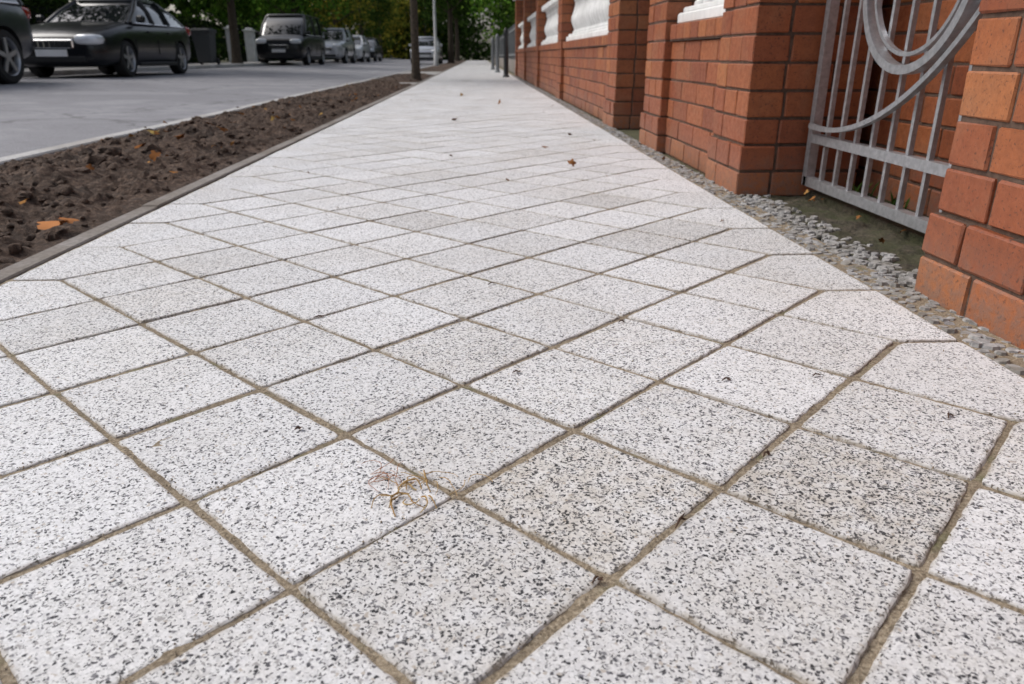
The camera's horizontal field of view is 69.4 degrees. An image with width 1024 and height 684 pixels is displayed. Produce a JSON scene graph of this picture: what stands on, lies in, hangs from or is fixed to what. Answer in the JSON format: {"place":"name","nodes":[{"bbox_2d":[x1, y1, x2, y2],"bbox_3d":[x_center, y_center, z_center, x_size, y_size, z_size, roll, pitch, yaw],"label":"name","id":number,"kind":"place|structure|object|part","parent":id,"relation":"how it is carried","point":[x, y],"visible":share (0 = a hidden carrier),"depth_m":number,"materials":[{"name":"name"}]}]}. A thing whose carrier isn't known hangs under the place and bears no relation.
{"place":"outdoors","nodes":[
{"label":"outdoors","id":0,"kind":"place"},
{"bbox_2d":[0,80,411,269],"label":"verge soil","id":1,"kind":"structure","parent":0,"point":[123,177],"depth_m":3.03,"materials":[{"name":"brown soil"}]},
{"bbox_2d":[18,84,406,229],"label":"fallen leaves","id":2,"kind":"object","parent":1,"relation":"on","point":[153,155],"depth_m":2.97,"materials":[{"name":"brown plant"}]},
{"bbox_2d":[24,58,392,70],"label":"pavement","id":3,"kind":"structure","parent":0,"point":[58,68],"depth_m":24.43,"materials":[{"name":"concrete"}]},
{"bbox_2d":[191,28,219,64],"bbox_3d":[-9.854,-9.498,23.803,0.620,1.080,0.788,-1,21,-2],"label":"wheelie bin","id":4,"kind":"object","parent":3,"relation":"on","point":[204,40],"visible":0.95,"depth_m":23.55,"materials":[{"name":"grey plastic"}]},
{"bbox_2d":[190,0,242,63],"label":"deciduous tree","id":5,"kind":"object","parent":3,"relation":"on","point":[236,56],"visible":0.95,"depth_m":27.23,"materials":[{"name":"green plant"}]},
{"bbox_2d":[223,26,231,61],"bbox_3d":[-12.429,-13.216,32.952,0.500,1.600,0.500,-1,21,-2],"label":"gate post","id":6,"kind":"object","parent":3,"relation":"on","point":[226,28],"visible":0.37,"depth_m":32.71,"materials":[{"name":"white paint"}]},
{"bbox_2d":[242,28,257,61],"bbox_3d":[-12.549,-14.226,35.561,0.500,1.600,0.500,-1,21,-2],"label":"gate post","id":7,"kind":"object","parent":3,"relation":"on","point":[250,42],"visible":0.86,"depth_m":35.40,"materials":[{"name":"white paint"}]},
{"bbox_2d":[240,0,357,60],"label":"deciduous tree","id":8,"kind":"object","parent":3,"relation":"on","point":[292,8],"visible":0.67,"depth_m":36.73,"materials":[{"name":"green plant"}]},
{"bbox_2d":[305,0,373,59],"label":"deciduous tree","id":9,"kind":"object","parent":3,"relation":"on","point":[334,22],"visible":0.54,"depth_m":47.15,"materials":[{"name":"green plant"}]},
{"bbox_2d":[327,0,399,52],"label":"deciduous tree","id":10,"kind":"object","parent":3,"relation":"on","point":[374,17],"visible":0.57,"depth_m":57.95,"materials":[{"name":"green plant"}]},
{"bbox_2d":[350,0,409,58],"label":"deciduous tree","id":11,"kind":"object","parent":3,"relation":"on","point":[395,22],"visible":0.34,"depth_m":69.35,"materials":[{"name":"green plant"}]},
{"bbox_2d":[0,59,454,156],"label":"road","id":12,"kind":"structure","parent":0,"point":[36,113],"depth_m":8.77,"materials":[{"name":"grey asphalt"}]},
{"bbox_2d":[0,0,33,83],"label":"parked suv","id":13,"kind":"object","parent":12,"relation":"on","point":[16,42],"visible":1,"depth_m":10.33,"materials":[{"name":"grey paint"}]},
{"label":"windows","id":14,"kind":"part","parent":13,"relation":"part of","materials":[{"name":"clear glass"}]},
{"bbox_2d":[24,0,190,76],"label":"parked car","id":15,"kind":"object","parent":12,"relation":"on","point":[123,38],"visible":0.87,"depth_m":13.72,"materials":[{"name":"black paint"}]},
{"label":"windows","id":16,"kind":"part","parent":15,"relation":"part of","materials":[{"name":"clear glass"}]},
{"bbox_2d":[255,14,325,64],"bbox_3d":[-9.139,-12.553,30.773,2.120,1.936,4.960,-1,21,-2],"label":"parked van","id":17,"kind":"object","parent":12,"relation":"on","point":[283,37],"visible":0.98,"depth_m":29.28,"materials":[{"name":"black paint"}]},
{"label":"windows","id":18,"kind":"part","parent":17,"relation":"part of","materials":[{"name":"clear glass"}]},
{"bbox_2d":[310,28,355,63],"bbox_3d":[-9.088,-14.957,37.358,2.060,1.666,4.560,-1,21,-2],"label":"parked car","id":19,"kind":"object","parent":12,"relation":"on","point":[339,42],"visible":0.52,"depth_m":36.57,"materials":[{"name":"silver metal"}]},
{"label":"windows","id":20,"kind":"part","parent":19,"relation":"part of","materials":[{"name":"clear glass"}]},
{"bbox_2d":[334,35,370,61],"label":"parked car","id":21,"kind":"object","parent":12,"relation":"on","point":[362,45],"visible":0.48,"depth_m":42.60,"materials":[{"name":"white paint"}]},
{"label":"windows","id":22,"kind":"part","parent":21,"relation":"part of","materials":[{"name":"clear glass"}]},
{"bbox_2d":[357,38,381,61],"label":"parked car","id":23,"kind":"object","parent":12,"relation":"on","point":[375,49],"visible":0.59,"depth_m":48.74,"materials":[{"name":"black paint"}]},
{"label":"windows","id":24,"kind":"part","parent":23,"relation":"part of","materials":[{"name":"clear glass"}]},
{"bbox_2d":[409,37,442,63],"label":"parked car","id":25,"kind":"object","parent":12,"relation":"on","point":[426,48],"visible":0.49,"depth_m":41.36,"materials":[{"name":"silver metal"}]},
{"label":"windows","id":26,"kind":"part","parent":25,"relation":"part of","materials":[{"name":"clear glass"}]},
{"bbox_2d":[68,0,508,55],"label":"sky","id":27,"kind":"structure","parent":0,"point":[171,7],"materials":[{"name":"white"}]},
{"bbox_2d":[220,56,489,84],"bbox_3d":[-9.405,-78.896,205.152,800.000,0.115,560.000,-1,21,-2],"label":"ground","id":28,"kind":"structure","parent":0,"point":[222,61],"depth_m":86.07,"materials":[{"name":"grey"}]},
{"bbox_2d":[21,0,219,67],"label":"hedge","id":29,"kind":"object","parent":28,"relation":"on","point":[47,9],"visible":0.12,"depth_m":20.21,"materials":[{"name":"green plant"}]},
{"bbox_2d":[23,58,400,76],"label":"kerb","id":30,"kind":"structure","parent":28,"relation":"on","point":[81,71],"depth_m":19.66,"materials":[{"name":"concrete"}]},
{"bbox_2d":[45,0,391,60],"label":"background trees","id":31,"kind":"object","parent":28,"relation":"on","point":[221,41],"visible":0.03,"depth_m":52.69,"materials":[{"name":"green plant"}]},
{"bbox_2d":[0,62,446,164],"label":"road kerb","id":32,"kind":"structure","parent":28,"relation":"on","point":[40,152],"depth_m":4.39,"materials":[{"name":"concrete"}]},
{"bbox_2d":[171,0,276,37],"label":"deciduous tree","id":33,"kind":"object","parent":28,"relation":"on","point":[243,6],"visible":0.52,"depth_m":40.34,"materials":[{"name":"green plant"}]},
{"bbox_2d":[0,60,467,283],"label":"edging kerb","id":34,"kind":"structure","parent":28,"relation":"on","point":[19,268],"depth_m":2.32,"materials":[{"name":"concrete"}]},
{"bbox_2d":[41,0,498,60],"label":"background trees","id":35,"kind":"object","parent":28,"relation":"on","point":[467,31],"visible":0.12,"depth_m":78.86,"materials":[{"name":"green plant"}]},
{"bbox_2d":[225,17,333,61],"bbox_3d":[-13.987,-20.172,50.310,1.569,2.292,30.888,-1,21,-2],"label":"hedge","id":36,"kind":"object","parent":28,"relation":"on","point":[242,24],"visible":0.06,"depth_m":36.26,"materials":[{"name":"green plant"}]},
{"bbox_2d":[349,0,442,58],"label":"background trees","id":37,"kind":"object","parent":28,"relation":"on","point":[395,49],"visible":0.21,"depth_m":77.14,"materials":[{"name":"green plant"}]},
{"bbox_2d":[394,0,447,50],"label":"deciduous tree","id":38,"kind":"object","parent":28,"relation":"on","point":[439,26],"visible":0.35,"depth_m":76.34,"materials":[{"name":"green plant"}]},
{"bbox_2d":[512,75,1023,374],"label":"mosaic stone strip","id":39,"kind":"object","parent":28,"relation":"on","point":[885,265],"visible":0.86,"depth_m":1.83,"materials":[{"name":"grey gravel"}]},
{"bbox_2d":[705,0,867,196],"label":"brick shaft","id":40,"kind":"object","parent":28,"relation":"on","point":[767,73],"visible":0.75,"depth_m":2.51,"materials":[{"name":"brick"}]},
{"bbox_2d":[854,0,980,215],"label":"brickwork","id":41,"kind":"object","parent":28,"relation":"on","point":[961,63],"visible":0.23,"depth_m":2.31,"materials":[{"name":"brick"}]},
{"bbox_2d":[914,0,1023,348],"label":"brick shaft","id":42,"kind":"object","parent":28,"relation":"on","point":[971,265],"visible":0.99,"depth_m":1.31,"materials":[{"name":"brick"}]},
{"bbox_2d":[801,0,982,232],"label":"metal gate","id":43,"kind":"structure","parent":42,"relation":"attached to","point":[942,46],"depth_m":2.03,"materials":[{"name":"metal"}]},
{"bbox_2d":[364,72,432,82],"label":"verge soil","id":44,"kind":"structure","parent":0,"point":[400,78],"depth_m":14.44,"materials":[{"name":"brown soil"}]},
{"bbox_2d":[410,0,421,80],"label":"street tree","id":45,"kind":"object","parent":44,"relation":"on","point":[415,66],"visible":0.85,"depth_m":13.99,"materials":[{"name":"brown plant"}]},
{"bbox_2d":[400,72,439,74],"bbox_3d":[-2.531,-7.488,20.598,1.023,0.001,3.960,-1,21,-2],"label":"pavement crossing","id":46,"kind":"object","parent":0,"point":[433,73],"visible":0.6,"depth_m":20.00,"materials":[{"name":"grey concrete"}]},
{"bbox_2d":[420,60,466,71],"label":"verge soil","id":47,"kind":"structure","parent":0,"point":[442,67],"depth_m":28.17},
{"bbox_2d":[433,0,438,65],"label":"street lamp","id":48,"kind":"object","parent":47,"relation":"on","point":[436,60],"visible":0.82,"depth_m":33.15,"materials":[{"name":"grey metal"}]},
{"bbox_2d":[418,0,485,62],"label":"deciduous tree","id":49,"kind":"object","parent":47,"relation":"on","point":[441,6],"visible":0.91,"depth_m":42.99,"materials":[{"name":"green plant"}]},
{"bbox_2d":[419,0,491,60],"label":"deciduous tree","id":50,"kind":"object","parent":47,"relation":"on","point":[457,14],"visible":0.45,"depth_m":56.55,"materials":[{"name":"green plant"}]},
{"bbox_2d":[0,61,1023,683],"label":"pavement","id":51,"kind":"structure","parent":0,"point":[804,605],"depth_m":0.94,"materials":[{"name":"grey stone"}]},
{"bbox_2d":[366,458,492,516],"bbox_3d":[-0.113,0.160,0.820,0.159,0.010,0.105,8,23,20],"label":"dry grass tuft","id":52,"kind":"object","parent":51,"relation":"on","point":[406,482],"visible":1,"depth_m":0.82,"materials":[{"name":"plant"}]},
{"bbox_2d":[491,37,494,69],"bbox_3d":[-0.655,-9.792,25.158,0.150,1.040,0.150,-1,21,-2],"label":"bollard","id":53,"kind":"object","parent":51,"relation":"on","point":[492,53],"visible":0.94,"depth_m":25.12,"materials":[{"name":"grey metal"}]},
{"bbox_2d":[495,34,499,71],"bbox_3d":[-0.412,-8.170,20.968,0.150,1.040,0.150,-1,21,-2],"label":"bollard","id":54,"kind":"object","parent":51,"relation":"on","point":[497,51],"visible":0.9,"depth_m":20.92,"materials":[{"name":"grey metal"}]},
{"bbox_2d":[503,28,508,76],"bbox_3d":[-0.133,-6.404,16.405,0.150,1.040,0.150,-1,21,-2],"label":"bollard","id":55,"kind":"object","parent":51,"relation":"on","point":[505,35],"visible":0.95,"depth_m":16.36,"materials":[{"name":"metal"}]},
{"bbox_2d":[0,192,1023,683],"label":"loose grit","id":56,"kind":"object","parent":51,"relation":"on","point":[486,394],"visible":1,"depth_m":1.03,"materials":[{"name":"brown gravel"}]},
{"bbox_2d":[308,77,905,243],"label":"fallen leaves","id":57,"kind":"object","parent":51,"relation":"on","point":[573,162],"visible":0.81,"depth_m":3.21,"materials":[{"name":"brown plant"}]},
{"bbox_2d":[294,282,954,582],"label":"twigs","id":58,"kind":"object","parent":51,"relation":"on","point":[680,517],"visible":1,"depth_m":0.89,"materials":[{"name":"brown plant"}]},
{"bbox_2d":[518,22,523,48],"bbox_3d":[0.315,-6.635,16.014,0.210,0.540,2.966,-1,21,-2],"label":"balustrade","id":59,"kind":"object","parent":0,"point":[520,25],"visible":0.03,"depth_m":16.84,"materials":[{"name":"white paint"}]},
{"bbox_2d":[485,59,704,176],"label":"garden ground","id":60,"kind":"structure","parent":0,"point":[633,134],"depth_m":4.74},
{"bbox_2d":[460,0,514,35],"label":"deciduous tree","id":61,"kind":"object","parent":60,"relation":"on","point":[482,10],"visible":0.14,"depth_m":32.99,"materials":[{"name":"green plant"}]},
{"bbox_2d":[468,0,512,44],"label":"deciduous tree","id":62,"kind":"object","parent":60,"relation":"on","point":[492,21],"visible":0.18,"depth_m":45.66,"materials":[{"name":"green plant"}]},
{"bbox_2d":[486,0,513,37],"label":"deciduous tree","id":63,"kind":"object","parent":60,"relation":"on","point":[499,14],"visible":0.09,"depth_m":38.59,"materials":[{"name":"green plant"}]},
{"bbox_2d":[494,10,514,36],"bbox_3d":[0.073,-15.147,37.593,1.423,2.249,39.484,-1,21,-2],"label":"hedge","id":64,"kind":"object","parent":60,"relation":"on","point":[510,21],"visible":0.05,"depth_m":29.33,"materials":[{"name":"green plant"}]},
{"bbox_2d":[494,24,515,73],"bbox_3d":[-0.620,-14.481,36.900,0.150,1.330,40.760,-1,21,-2],"label":"metal fence","id":65,"kind":"object","parent":60,"relation":"on","point":[511,50],"visible":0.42,"depth_m":24.51,"materials":[{"name":"grey metal"}]},
{"bbox_2d":[501,0,514,7],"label":"deciduous tree","id":66,"kind":"object","parent":60,"relation":"on","point":[512,2],"visible":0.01,"depth_m":20.23,"materials":[{"name":"green plant"}]},
{"bbox_2d":[504,0,514,10],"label":"deciduous tree","id":67,"kind":"object","parent":60,"relation":"on","point":[511,8],"visible":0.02,"depth_m":26.64,"materials":[{"name":"green plant"}]},
{"bbox_2d":[515,0,523,75],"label":"brick shaft","id":68,"kind":"object","parent":60,"relation":"on","point":[519,10],"visible":0.36,"depth_m":17.37,"materials":[{"name":"red brick"}]},
{"bbox_2d":[517,52,523,78],"bbox_3d":[0.314,-6.046,16.242,0.244,0.574,2.974,-1,21,-2],"label":"brickwork","id":69,"kind":"object","parent":60,"relation":"on","point":[520,66],"visible":0.29,"depth_m":16.38,"materials":[{"name":"brick"}]},
{"bbox_2d":[523,0,535,80],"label":"brick shaft","id":70,"kind":"object","parent":60,"relation":"on","point":[529,6],"visible":0.35,"depth_m":14.22,"materials":[{"name":"red brick"}]},
{"bbox_2d":[526,52,535,84],"bbox_3d":[0.460,-4.819,13.074,0.244,0.574,2.974,-1,21,-2],"label":"brickwork","id":71,"kind":"object","parent":60,"relation":"on","point":[530,67],"visible":0.43,"depth_m":13.19,"materials":[{"name":"brick"}]},
{"bbox_2d":[525,46,535,51],"bbox_3d":[0.460,-5.122,12.957,0.280,0.072,2.974,-1,21,-2],"label":"coping course","id":72,"kind":"object","parent":71,"relation":"on","point":[531,49],"visible":0.48,"depth_m":12.85,"materials":[{"name":"brick"}]},
{"bbox_2d":[527,12,535,47],"bbox_3d":[0.460,-5.409,12.846,0.210,0.540,2.966,-1,21,-2],"label":"balustrade","id":73,"kind":"object","parent":72,"relation":"on","point":[531,18],"visible":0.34,"depth_m":13.38,"materials":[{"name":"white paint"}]},
{"bbox_2d":[535,0,549,87],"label":"brick shaft","id":74,"kind":"object","parent":60,"relation":"on","point":[541,21],"visible":0.33,"depth_m":11.12,"materials":[{"name":"red brick"}]},
{"bbox_2d":[539,50,557,95],"bbox_3d":[0.605,-3.593,9.906,0.244,0.574,2.974,-1,21,-2],"label":"brickwork","id":75,"kind":"object","parent":60,"relation":"on","point":[548,70],"visible":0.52,"depth_m":9.84,"materials":[{"name":"brick"}]},
{"bbox_2d":[539,43,557,50],"bbox_3d":[0.605,-3.896,9.789,0.280,0.072,2.974,-1,21,-2],"label":"coping course","id":76,"kind":"object","parent":75,"relation":"on","point":[548,47],"visible":0.41,"depth_m":9.61,"materials":[{"name":"brick"}]},
{"bbox_2d":[541,0,558,44],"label":"balustrade","id":77,"kind":"object","parent":76,"relation":"on","point":[550,8],"visible":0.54,"depth_m":10.02,"materials":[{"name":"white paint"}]},
{"bbox_2d":[555,0,574,99],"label":"brick shaft","id":78,"kind":"object","parent":60,"relation":"on","point":[565,13],"visible":0.27,"depth_m":8.03,"materials":[{"name":"red brick"}]},
{"bbox_2d":[563,46,607,119],"bbox_3d":[0.752,-2.353,6.700,0.246,0.575,3.058,-1,21,-2],"label":"brickwork","id":79,"kind":"object","parent":60,"relation":"on","point":[584,82],"visible":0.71,"depth_m":6.42,"materials":[{"name":"brick"}]},
{"bbox_2d":[563,35,607,48],"bbox_3d":[0.752,-2.656,6.584,0.280,0.072,3.054,-1,21,-2],"label":"coping course","id":80,"kind":"object","parent":79,"relation":"on","point":[599,41],"visible":0.57,"depth_m":6.20,"materials":[{"name":"brick"}]},
{"bbox_2d":[566,0,609,41],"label":"balustrade","id":81,"kind":"object","parent":80,"relation":"on","point":[589,18],"visible":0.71,"depth_m":6.65,"materials":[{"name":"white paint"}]},
{"bbox_2d":[602,0,650,129],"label":"brick shaft","id":82,"kind":"object","parent":60,"relation":"on","point":[626,56],"visible":0.62,"depth_m":4.86,"materials":[{"name":"red brick"}]},
{"bbox_2d":[639,0,695,153],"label":"brick shaft","id":83,"kind":"object","parent":60,"relation":"on","point":[663,16],"visible":0.37,"depth_m":3.72,"materials":[{"name":"red brick"}]},
{"bbox_2d":[665,38,720,173],"bbox_3d":[0.910,-1.024,3.268,0.246,0.575,0.868,-1,21,-2],"label":"brickwork","id":84,"kind":"object","parent":60,"relation":"on","point":[693,86],"visible":0.45,"depth_m":3.24,"materials":[{"name":"brick"}]},
{"bbox_2d":[670,17,722,40],"bbox_3d":[0.910,-1.327,3.151,0.280,0.072,0.864,-1,21,-2],"label":"coping course","id":85,"kind":"object","parent":84,"relation":"on","point":[711,28],"visible":0.44,"depth_m":3.09,"materials":[{"name":"brick"}]},
{"bbox_2d":[677,0,725,23],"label":"balustrade","id":86,"kind":"object","parent":85,"relation":"on","point":[698,10],"visible":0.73,"depth_m":3.17,"materials":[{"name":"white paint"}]},
{"bbox_2d":[755,190,928,287],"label":"entrance ground","id":87,"kind":"structure","parent":0,"point":[863,231],"depth_m":2.06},
{"bbox_2d":[806,190,924,244],"bbox_3d":[1.089,-0.299,2.073,0.070,0.062,1.145,-1,21,-2],"label":"gate threshold","id":88,"kind":"object","parent":87,"relation":"on","point":[914,236],"visible":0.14,"depth_m":2.17,"materials":[{"name":"grey concrete"}]},
{"bbox_2d":[845,180,909,208],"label":"weeds","id":89,"kind":"object","parent":87,"relation":"on","point":[893,200],"visible":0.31,"depth_m":2.43,"materials":[{"name":"green plant"}]}
]}

